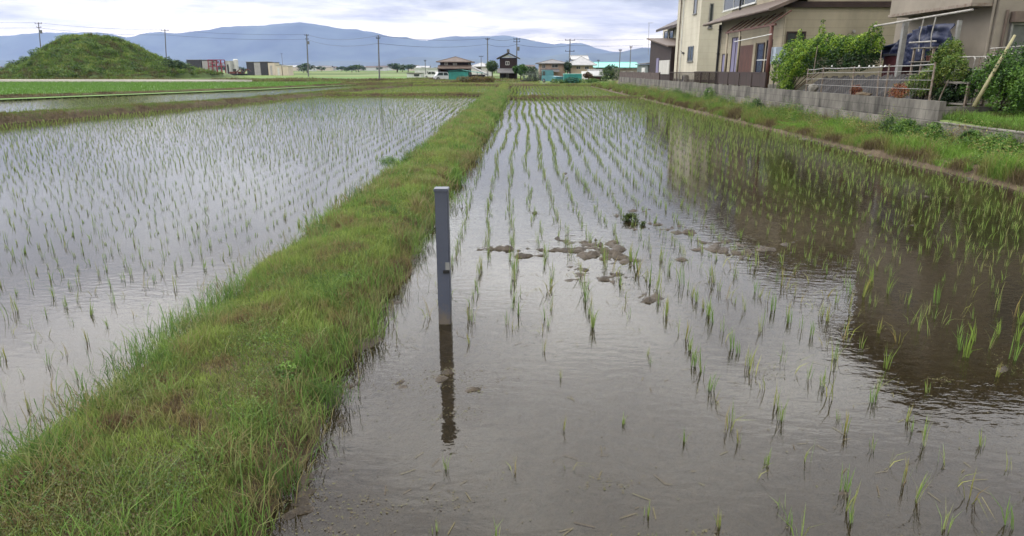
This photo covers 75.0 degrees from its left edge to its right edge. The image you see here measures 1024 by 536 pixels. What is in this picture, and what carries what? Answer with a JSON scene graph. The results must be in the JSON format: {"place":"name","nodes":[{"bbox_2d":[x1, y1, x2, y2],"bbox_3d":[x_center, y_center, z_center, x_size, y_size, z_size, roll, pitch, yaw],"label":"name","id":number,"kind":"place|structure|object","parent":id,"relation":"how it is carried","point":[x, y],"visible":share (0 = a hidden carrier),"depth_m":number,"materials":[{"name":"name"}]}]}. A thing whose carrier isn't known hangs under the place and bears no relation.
{"place":"outdoors","nodes":[
{"label":"outdoors","id":0,"kind":"place"},
{"bbox_2d":[0,80,251,82],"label":"road","id":1,"kind":"structure","parent":0,"point":[170,81],"depth_m":96.01,"materials":[{"name":"grey asphalt"}]},
{"bbox_2d":[0,83,339,99],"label":"field","id":2,"kind":"structure","parent":0,"point":[137,93],"depth_m":56.49,"materials":[{"name":"green plant"}]},
{"bbox_2d":[1,84,349,99],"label":"bank","id":3,"kind":"structure","parent":0,"point":[52,95],"depth_m":52.90,"materials":[{"name":"green plant"}]},
{"bbox_2d":[0,86,369,111],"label":"water","id":4,"kind":"structure","parent":0,"point":[28,105],"depth_m":44.72,"materials":[{"name":"grey liquid"}]},
{"bbox_2d":[0,83,412,123],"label":"bank","id":5,"kind":"structure","parent":0,"point":[60,116],"depth_m":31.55,"materials":[{"name":"green plant"}]},
{"bbox_2d":[0,87,496,466],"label":"water","id":6,"kind":"structure","parent":0,"point":[23,355],"depth_m":9.72,"materials":[{"name":"grey liquid"}]},
{"bbox_2d":[0,85,1023,535],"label":"rice seedlings","id":7,"kind":"object","parent":6,"relation":"on","point":[614,103],"visible":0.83,"depth_m":16.85,"materials":[{"name":"green plant"}]},
{"bbox_2d":[0,77,541,94],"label":"grass","id":8,"kind":"structure","parent":0,"point":[35,86],"depth_m":82.76,"materials":[{"name":"green plant"}]},
{"bbox_2d":[0,22,615,63],"bbox_3d":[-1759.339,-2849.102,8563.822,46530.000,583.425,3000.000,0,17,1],"label":"mountains","id":9,"kind":"structure","parent":0,"point":[238,44],"depth_m":8187.81,"materials":[{"name":"blue"}]},
{"bbox_2d":[222,77,422,78],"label":"field","id":10,"kind":"structure","parent":0,"point":[336,77],"depth_m":153.33,"materials":[{"name":"green plant"}]},
{"bbox_2d":[0,48,649,69],"bbox_3d":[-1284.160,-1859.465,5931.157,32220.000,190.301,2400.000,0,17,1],"label":"foothills","id":11,"kind":"structure","parent":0,"point":[640,55],"depth_m":5697.67,"materials":[{"name":"blue"}]},
{"bbox_2d":[0,0,678,51],"label":"sky","id":12,"kind":"structure","parent":0,"point":[609,25],"materials":[{"name":"white"}]},
{"bbox_2d":[333,74,533,75],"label":"field","id":13,"kind":"structure","parent":0,"point":[397,75],"depth_m":214.35,"materials":[{"name":"green plant"}]},
{"bbox_2d":[471,62,491,75],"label":"white roofed house","id":14,"kind":"structure","parent":0,"point":[478,66],"depth_m":196.74,"materials":[{"name":"paint"}]},
{"bbox_2d":[0,70,1015,128],"bbox_3d":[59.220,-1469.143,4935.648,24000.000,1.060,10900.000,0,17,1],"label":"ground","id":15,"kind":"structure","parent":0,"point":[322,73],"depth_m":266.61,"materials":[{"name":"green plant"}]},
{"bbox_2d":[0,33,244,78],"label":"mound","id":16,"kind":"object","parent":15,"relation":"on","point":[190,75],"visible":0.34,"depth_m":140.75,"materials":[{"name":"green plant"}]},
{"bbox_2d":[161,56,176,67],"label":"mound shrub","id":17,"kind":"object","parent":16,"relation":"on","point":[170,61],"visible":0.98,"depth_m":142.02,"materials":[{"name":"green plant"}]},
{"bbox_2d":[171,59,186,69],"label":"mound shrub","id":18,"kind":"object","parent":16,"relation":"on","point":[183,64],"visible":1,"depth_m":142.13,"materials":[{"name":"green plant"}]},
{"bbox_2d":[186,60,202,67],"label":"dark container","id":19,"kind":"object","parent":15,"relation":"on","point":[196,63],"visible":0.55,"depth_m":225.84,"materials":[{"name":"metal"}]},
{"bbox_2d":[201,60,217,71],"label":"grey container","id":20,"kind":"object","parent":15,"relation":"on","point":[204,64],"visible":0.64,"depth_m":226.06,"materials":[{"name":"grey metal"}]},
{"bbox_2d":[207,59,225,73],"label":"steel rack","id":21,"kind":"object","parent":15,"relation":"on","point":[216,66],"visible":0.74,"depth_m":223.10,"materials":[{"name":"red metal"}]},
{"bbox_2d":[225,61,233,73],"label":"white cabin","id":22,"kind":"object","parent":15,"relation":"on","point":[229,66],"visible":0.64,"depth_m":226.26,"materials":[{"name":"paint"}]},
{"bbox_2d":[246,62,254,74],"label":"dark shed","id":23,"kind":"structure","parent":15,"relation":"on","point":[250,66],"depth_m":226.04,"materials":[{"name":"metal"}]},
{"bbox_2d":[0,83,511,535],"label":"levee","id":24,"kind":"structure","parent":15,"relation":"on","point":[279,447],"depth_m":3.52,"materials":[{"name":"plant"}]},
{"bbox_2d":[0,156,449,535],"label":"weeds","id":25,"kind":"object","parent":24,"relation":"on","point":[253,386],"visible":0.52,"depth_m":3.12,"materials":[{"name":"green plant"}]},
{"bbox_2d":[4,151,463,535],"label":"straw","id":26,"kind":"object","parent":24,"relation":"on","point":[196,358],"visible":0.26,"depth_m":3.65,"materials":[{"name":"green plant"}]},
{"bbox_2d":[254,62,260,74],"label":"grey shed","id":27,"kind":"structure","parent":15,"relation":"on","point":[257,68],"depth_m":226.11,"materials":[{"name":"grey metal"}]},
{"bbox_2d":[260,62,268,74],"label":"dark shed","id":28,"kind":"structure","parent":15,"relation":"on","point":[264,67],"depth_m":226.07,"materials":[{"name":"metal"}]},
{"bbox_2d":[267,62,279,74],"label":"beige shed","id":29,"kind":"structure","parent":15,"relation":"on","point":[271,68],"depth_m":226.14,"materials":[{"name":"beige metal"}]},
{"bbox_2d":[275,65,285,75],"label":"beige shed","id":30,"kind":"structure","parent":15,"relation":"on","point":[279,71],"depth_m":216.62,"materials":[{"name":"white paint"}]},
{"bbox_2d":[282,66,293,75],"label":"beige shed","id":31,"kind":"structure","parent":15,"relation":"on","point":[287,70],"depth_m":216.88,"materials":[{"name":"white paint"}]},
{"bbox_2d":[0,80,642,99],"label":"grass","id":32,"kind":"structure","parent":15,"relation":"on","point":[388,93],"depth_m":52.64,"materials":[{"name":"green plant"}]},
{"bbox_2d":[346,82,423,85],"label":"bund","id":33,"kind":"structure","parent":15,"relation":"on","point":[362,83],"depth_m":81.62,"materials":[{"name":"plant"}]},
{"bbox_2d":[387,63,405,72],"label":"tree","id":34,"kind":"object","parent":15,"relation":"on","point":[396,66],"visible":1,"depth_m":430.56,"materials":[{"name":"green plant"}]},
{"bbox_2d":[322,93,483,95],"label":"bund","id":35,"kind":"structure","parent":15,"relation":"on","point":[445,94],"depth_m":52.41,"materials":[{"name":"soil"}]},
{"bbox_2d":[414,68,437,74],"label":"white warehouse","id":36,"kind":"structure","parent":15,"relation":"on","point":[419,70],"depth_m":163.22,"materials":[{"name":"paint"}]},
{"bbox_2d":[433,72,448,79],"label":"parked car","id":37,"kind":"object","parent":15,"relation":"on","point":[442,75],"visible":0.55,"depth_m":120.39,"materials":[{"name":"silver metal"}]},
{"bbox_2d":[436,56,486,77],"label":"dark farmhouse","id":38,"kind":"object","parent":15,"relation":"on","point":[453,63],"visible":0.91,"depth_m":126.26,"materials":[{"name":"white paint"}]},
{"bbox_2d":[448,70,480,79],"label":"teal shed","id":39,"kind":"structure","parent":15,"relation":"on","point":[454,74],"depth_m":113.43,"materials":[{"name":"teal metal"}]},
{"bbox_2d":[455,75,495,82],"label":"hedge","id":40,"kind":"object","parent":15,"relation":"on","point":[464,79],"visible":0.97,"depth_m":98.03,"materials":[{"name":"green plant"}]},
{"bbox_2d":[486,60,498,77],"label":"garden tree","id":41,"kind":"object","parent":15,"relation":"on","point":[491,66],"visible":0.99,"depth_m":127.67,"materials":[{"name":"green plant"}]},
{"bbox_2d":[413,84,590,86],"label":"bund","id":42,"kind":"structure","parent":15,"relation":"on","point":[529,85],"depth_m":80.82,"materials":[{"name":"soil"}]},
{"bbox_2d":[496,49,519,78],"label":"narrow house","id":43,"kind":"structure","parent":15,"relation":"on","point":[507,64],"depth_m":122.35,"materials":[{"name":"brown wood"}]},
{"bbox_2d":[512,64,528,79],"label":"round tree","id":44,"kind":"object","parent":15,"relation":"on","point":[520,69],"visible":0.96,"depth_m":118.33,"materials":[{"name":"green plant"}]},
{"bbox_2d":[522,69,542,81],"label":"hedge","id":45,"kind":"object","parent":15,"relation":"on","point":[531,75],"visible":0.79,"depth_m":107.46,"materials":[{"name":"green plant"}]},
{"bbox_2d":[535,59,567,75],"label":"long roofed house","id":46,"kind":"structure","parent":15,"relation":"on","point":[556,67],"depth_m":133.94,"materials":[{"name":"grey tile"}]},
{"bbox_2d":[508,96,640,98],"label":"bund","id":47,"kind":"structure","parent":15,"relation":"on","point":[538,97],"depth_m":47.52,"materials":[{"name":"plant"}]},
{"bbox_2d":[552,78,599,83],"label":"hedge","id":48,"kind":"object","parent":15,"relation":"on","point":[590,80],"visible":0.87,"depth_m":92.20,"materials":[{"name":"green plant"}]},
{"bbox_2d":[568,55,596,73],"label":"pale roofed house","id":49,"kind":"structure","parent":15,"relation":"on","point":[579,63],"depth_m":136.89,"materials":[{"name":"tile"}]},
{"bbox_2d":[587,70,603,80],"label":"parked car","id":50,"kind":"object","parent":15,"relation":"on","point":[595,74],"visible":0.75,"depth_m":113.45,"materials":[{"name":"white metal"}]},
{"bbox_2d":[599,68,619,81],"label":"hedge","id":51,"kind":"object","parent":15,"relation":"on","point":[608,76],"visible":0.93,"depth_m":112.76,"materials":[{"name":"green plant"}]},
{"bbox_2d":[593,62,637,74],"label":"teal roofed factory","id":52,"kind":"structure","parent":15,"relation":"on","point":[623,65],"depth_m":233.72,"materials":[{"name":"metal"}]},
{"bbox_2d":[635,62,649,78],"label":"garden shed","id":53,"kind":"structure","parent":15,"relation":"on","point":[642,68],"depth_m":70.48,"materials":[{"name":"white paint"}]},
{"bbox_2d":[647,38,675,80],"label":"dark shed","id":54,"kind":"structure","parent":15,"relation":"on","point":[662,55],"depth_m":60.97,"materials":[{"name":"grey metal"}]},
{"bbox_2d":[656,20,676,37],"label":"brown roofed house","id":55,"kind":"structure","parent":15,"relation":"on","point":[669,30],"depth_m":67.74,"materials":[{"name":"beige"}]},
{"bbox_2d":[673,0,731,83],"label":"cream house","id":56,"kind":"structure","parent":15,"relation":"on","point":[696,45],"depth_m":49.87,"materials":[{"name":"beige paint"}]},
{"bbox_2d":[687,46,693,61],"bbox_3d":[13.778,-16.544,51.558,0.110,1.187,1.860,0,17,1],"label":"window","id":57,"kind":"structure","parent":56,"relation":"in","point":[690,53],"depth_m":51.54,"materials":[{"name":"glass"}]},
{"bbox_2d":[707,3,713,28],"bbox_3d":[14.548,-18.400,48.703,0.400,1.750,0.110,0,17,1],"label":"window","id":58,"kind":"structure","parent":56,"relation":"in","point":[711,10],"depth_m":48.68,"materials":[{"name":"glass"}]},
{"bbox_2d":[425,82,1023,130],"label":"grass","id":59,"kind":"structure","parent":15,"relation":"on","point":[1007,121],"depth_m":15.71,"materials":[{"name":"green plant"}]},
{"bbox_2d":[723,10,791,87],"bbox_3d":[12.207,-10.823,33.798,1.037,3.740,7.583,0,17,1],"label":"pergola","id":60,"kind":"object","parent":15,"relation":"on","point":[771,26],"visible":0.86,"depth_m":32.19,"materials":[{"name":"red wood"}]},
{"bbox_2d":[756,47,785,88],"bbox_3d":[12.168,-9.305,31.485,0.620,2.091,2.156,0,17,1],"label":"water heater","id":61,"kind":"object","parent":15,"relation":"on","point":[775,51],"visible":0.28,"depth_m":30.39,"materials":[{"name":"metal"}]},
{"bbox_2d":[703,0,896,90],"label":"beige house","id":62,"kind":"structure","parent":15,"relation":"on","point":[848,17],"depth_m":31.57,"materials":[{"name":"beige paint"}]},
{"bbox_2d":[729,37,740,71],"bbox_3d":[12.740,-12.041,38.106,0.060,2.214,1.486,0,17,1],"label":"window","id":63,"kind":"structure","parent":62,"relation":"in","point":[734,47],"depth_m":38.19,"materials":[{"name":"brown paint"}]},
{"bbox_2d":[722,0,756,12],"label":"window","id":64,"kind":"structure","parent":62,"relation":"in","point":[729,5],"depth_m":41.32,"materials":[{"name":"grey glass"}]},
{"bbox_2d":[755,42,764,86],"bbox_3d":[12.667,-10.435,34.229,0.110,2.150,1.133,0,17,1],"label":"window","id":65,"kind":"structure","parent":62,"relation":"in","point":[760,46],"depth_m":34.15,"materials":[{"name":"glass"}]},
{"bbox_2d":[785,31,805,44],"bbox_3d":[13.306,-10.777,31.255,0.896,0.592,0.060,0,17,1],"label":"window","id":66,"kind":"structure","parent":62,"relation":"in","point":[790,34],"depth_m":31.22,"materials":[{"name":"grey glass"}]},
{"bbox_2d":[603,79,1023,164],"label":"weeds","id":67,"kind":"object","parent":15,"relation":"on","point":[718,98],"visible":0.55,"depth_m":18.96,"materials":[{"name":"green plant"}]},
{"bbox_2d":[618,77,1022,131],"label":"block wall","id":68,"kind":"structure","parent":15,"relation":"on","point":[925,112],"depth_m":22.32,"materials":[{"name":"concrete"}]},
{"bbox_2d":[619,71,659,79],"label":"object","id":69,"kind":"structure","parent":68,"relation":"on","point":[649,75],"depth_m":57.97,"materials":[{"name":"grey concrete"}]},
{"bbox_2d":[670,72,694,82],"bbox_3d":[11.105,-12.573,43.832,0.060,0.603,6.805,0,17,1],"label":"lattice fence","id":70,"kind":"object","parent":68,"relation":"on","point":[688,76],"visible":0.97,"depth_m":43.39,"materials":[{"name":"grey metal"}]},
{"bbox_2d":[694,71,767,87],"bbox_3d":[10.994,-9.829,34.553,0.080,0.663,12.301,0,17,1],"label":"panel fence","id":71,"kind":"object","parent":68,"relation":"on","point":[751,79],"visible":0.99,"depth_m":32.67,"materials":[{"name":"brown paint"}]},
{"bbox_2d":[805,62,935,99],"bbox_3d":[10.824,-5.887,20.809,0.079,0.950,7.818,0,17,1],"label":"wire fence","id":72,"kind":"object","parent":68,"relation":"on","point":[885,87],"visible":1,"depth_m":19.95,"materials":[{"name":"metal"}]},
{"bbox_2d":[769,19,885,89],"bbox_3d":[12.025,-8.158,26.017,1.303,2.999,7.571,-1,17,-3],"label":"shrub","id":73,"kind":"object","parent":15,"relation":"on","point":[794,68],"visible":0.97,"depth_m":26.41,"materials":[{"name":"green plant"}]},
{"bbox_2d":[802,74,953,99],"bbox_3d":[11.814,-6.047,22.389,1.164,1.062,8.505,0,17,1],"label":"shade net","id":74,"kind":"object","parent":15,"relation":"on","point":[841,86],"visible":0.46,"depth_m":22.33,"materials":[{"name":"grey fabric"}]},
{"bbox_2d":[879,117,898,136],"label":"weed bush","id":75,"kind":"object","parent":15,"relation":"on","point":[888,127],"visible":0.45,"depth_m":17.94,"materials":[{"name":"green plant"}]},
{"bbox_2d":[881,54,909,76],"bbox_3d":[13.277,-6.566,23.069,0.680,1.608,0.918,0,17,1],"label":"storage box","id":76,"kind":"object","parent":15,"relation":"on","point":[890,59],"visible":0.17,"depth_m":22.79,"materials":[{"name":"red plastic"}]},
{"bbox_2d":[888,82,909,97],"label":"red plant","id":77,"kind":"object","parent":15,"relation":"on","point":[896,94],"visible":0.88,"depth_m":18.76,"materials":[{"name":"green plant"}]},
{"bbox_2d":[891,117,920,138],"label":"weed bush","id":78,"kind":"object","parent":15,"relation":"on","point":[904,122],"visible":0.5,"depth_m":17.26,"materials":[{"name":"green plant"}]},
{"bbox_2d":[874,8,973,85],"bbox_3d":[12.601,-6.300,20.398,1.029,2.723,4.179,-2,17,-8],"label":"canopy frame","id":79,"kind":"object","parent":15,"relation":"on","point":[902,43],"visible":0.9,"depth_m":20.71,"materials":[{"name":"metal"}]},
{"bbox_2d":[866,23,954,65],"bbox_3d":[13.093,-7.367,22.206,0.294,1.231,5.143,0,17,1],"label":"tarpaulin","id":80,"kind":"object","parent":79,"relation":"hanging from","point":[941,33],"visible":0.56,"depth_m":21.27,"materials":[{"name":"blue plastic"}]},
{"bbox_2d":[907,47,952,100],"bbox_3d":[12.067,-5.514,19.370,0.630,1.706,1.088,0,17,1],"label":"plant rack","id":81,"kind":"object","parent":15,"relation":"on","point":[932,51],"visible":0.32,"depth_m":19.32,"materials":[{"name":"metal"}]},
{"bbox_2d":[920,122,945,142],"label":"weed bush","id":82,"kind":"object","parent":15,"relation":"on","point":[934,131],"visible":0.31,"depth_m":16.14,"materials":[{"name":"green plant"}]},
{"bbox_2d":[888,0,1023,104],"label":"rendered house","id":83,"kind":"structure","parent":15,"relation":"on","point":[987,25],"depth_m":19.96,"materials":[{"name":"paint"}]},
{"bbox_2d":[912,54,935,75],"bbox_3d":[13.952,-6.984,22.559,0.060,1.700,2.000,0,17,1],"label":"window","id":84,"kind":"structure","parent":83,"relation":"in","point":[915,68],"depth_m":22.95,"materials":[{"name":"glass"}]},
{"bbox_2d":[1003,23,1023,84],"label":"window","id":85,"kind":"structure","parent":83,"relation":"in","point":[1017,29],"depth_m":19.24,"materials":[{"name":"glass"}]},
{"bbox_2d":[932,67,988,105],"bbox_3d":[12.059,-4.879,17.984,1.208,1.046,0.879,0,17,1],"label":"shrub","id":86,"kind":"object","parent":15,"relation":"on","point":[950,94],"visible":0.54,"depth_m":17.94,"materials":[{"name":"green plant"}]},
{"bbox_2d":[939,81,989,106],"bbox_3d":[11.987,-4.492,17.803,0.550,0.942,1.239,0,17,1],"label":"garden bench","id":87,"kind":"object","parent":15,"relation":"on","point":[966,104],"visible":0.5,"depth_m":17.29,"materials":[{"name":"concrete"}]},
{"bbox_2d":[953,56,986,79],"bbox_3d":[12.001,-5.220,17.485,0.312,0.634,0.758,0,17,1],"label":"wire stand","id":88,"kind":"object","parent":87,"relation":"on","point":[967,61],"visible":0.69,"depth_m":17.33,"materials":[{"name":"white paint"}]},
{"bbox_2d":[957,129,982,144],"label":"weed bush","id":89,"kind":"object","parent":15,"relation":"on","point":[970,131],"visible":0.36,"depth_m":14.84,"materials":[{"name":"green plant"}]},
{"bbox_2d":[933,121,1023,147],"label":"concrete wall","id":90,"kind":"structure","parent":15,"relation":"on","point":[983,130],"depth_m":15.08,"materials":[{"name":"grey concrete"}]},
{"bbox_2d":[956,41,1023,113],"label":"shrub","id":91,"kind":"object","parent":15,"relation":"on","point":[1012,93],"visible":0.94,"depth_m":16.23,"materials":[{"name":"green plant"}]},
{"bbox_2d":[972,35,1015,106],"bbox_3d":[11.789,-4.807,16.302,0.901,1.711,0.100,-4,17,-13],"label":"leaning pole","id":92,"kind":"object","parent":15,"relation":"on","point":[981,92],"visible":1,"depth_m":16.31,"materials":[{"name":"brown wood"}]},
{"bbox_2d":[974,131,1023,156],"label":"weed bush","id":93,"kind":"object","parent":15,"relation":"on","point":[1004,142],"visible":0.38,"depth_m":13.87,"materials":[{"name":"green plant"}]},
{"bbox_2d":[259,87,1023,535],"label":"water","id":94,"kind":"structure","parent":0,"point":[609,369],"depth_m":4.75,"materials":[{"name":"liquid"}]},
{"bbox_2d":[622,212,646,225],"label":"algae clump","id":95,"kind":"object","parent":94,"relation":"on","point":[627,217],"visible":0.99,"depth_m":9.15,"materials":[{"name":"green plant"}]},
{"bbox_2d":[267,142,1023,535],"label":"floating debris","id":96,"kind":"object","parent":94,"relation":"on","point":[591,360],"visible":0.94,"depth_m":4.48,"materials":[{"name":"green plant"}]},
{"bbox_2d":[385,139,990,535],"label":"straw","id":97,"kind":"object","parent":94,"relation":"on","point":[697,391],"visible":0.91,"depth_m":3.63,"materials":[{"name":"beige plant"}]},
{"bbox_2d":[840,461,855,491],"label":"rice seedling","id":98,"kind":"object","parent":94,"relation":"on","point":[848,486],"visible":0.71,"depth_m":3.29,"materials":[{"name":"green plant"}]},
{"bbox_2d":[839,476,861,510],"bbox_3d":[1.578,1.057,3.146,0.052,0.234,0.115,-15,27,-37],"label":"rice seedling","id":99,"kind":"object","parent":94,"relation":"on","point":[854,497],"visible":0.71,"depth_m":3.13,"materials":[{"name":"green plant"}]},
{"bbox_2d":[908,469,933,502],"bbox_3d":[1.930,1.040,3.176,0.102,0.256,0.074,-6,18,-19],"label":"rice seedling","id":100,"kind":"object","parent":94,"relation":"on","point":[920,488],"visible":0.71,"depth_m":3.19,"materials":[{"name":"green plant"}]},
{"bbox_2d":[910,413,931,446],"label":"rice seedling","id":101,"kind":"object","parent":94,"relation":"on","point":[924,434],"visible":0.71,"depth_m":3.68,"materials":[{"name":"green plant"}]},
{"bbox_2d":[962,328,982,357],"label":"rice seedling","id":102,"kind":"object","parent":94,"relation":"on","point":[965,350],"visible":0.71,"depth_m":4.81,"materials":[{"name":"green plant"}]},
{"bbox_2d":[958,468,996,521],"bbox_3d":[2.209,1.100,3.113,0.124,0.177,0.371,1,17,4],"label":"rice seedling","id":103,"kind":"object","parent":94,"relation":"on","point":[977,495],"visible":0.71,"depth_m":3.23,"materials":[{"name":"green plant"}]},
{"bbox_2d":[988,490,1014,529],"bbox_3d":[2.223,1.109,3.033,0.113,0.216,0.075,3,23,32],"label":"rice seedling","id":104,"kind":"object","parent":94,"relation":"on","point":[1005,519],"visible":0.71,"depth_m":3.02,"materials":[{"name":"green plant"}]},
{"bbox_2d":[281,136,1010,531],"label":"paddy mud","id":105,"kind":"structure","parent":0,"point":[301,502],"depth_m":7.30,"materials":[{"name":"brown soil"}]},
{"bbox_2d":[433,187,451,323],"bbox_3d":[-0.548,-0.040,5.355,0.114,1.218,0.120,0,17,1],"label":"water level post","id":106,"kind":"object","parent":105,"relation":"on","point":[442,219],"visible":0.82,"depth_m":5.29,"materials":[{"name":"paint"}]},
{"bbox_2d":[591,82,1023,191],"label":"bank","id":107,"kind":"structure","parent":0,"point":[880,153],"depth_m":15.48,"materials":[{"name":"green plant"}]},
{"bbox_2d":[802,43,883,72],"bbox_3d":[12.294,-7.860,24.954,1.285,1.171,5.021,-1,17,-3],"label":"shrub","id":108,"kind":"object","parent":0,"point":[845,61],"visible":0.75,"depth_m":24.09,"materials":[{"name":"green plant"}]},
{"bbox_2d":[905,36,969,98],"bbox_3d":[11.673,-5.455,18.176,1.243,1.676,1.585,0,17,1],"label":"shrub","id":109,"kind":"object","parent":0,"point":[947,64],"visible":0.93,"depth_m":18.09,"materials":[{"name":"green plant"}]},
{"label":"lane","id":110,"kind":"structure","parent":0,"visible":0},
{"bbox_2d":[542,70,562,82],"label":"parked truck","id":111,"kind":"object","parent":110,"relation":"on","point":[547,75],"visible":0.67,"depth_m":100.03,"materials":[{"name":"paint"}]},
{"bbox_2d":[563,74,581,82],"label":"teal container","id":112,"kind":"object","parent":110,"relation":"on","point":[565,76],"visible":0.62,"depth_m":96.00,"materials":[{"name":"teal metal"}]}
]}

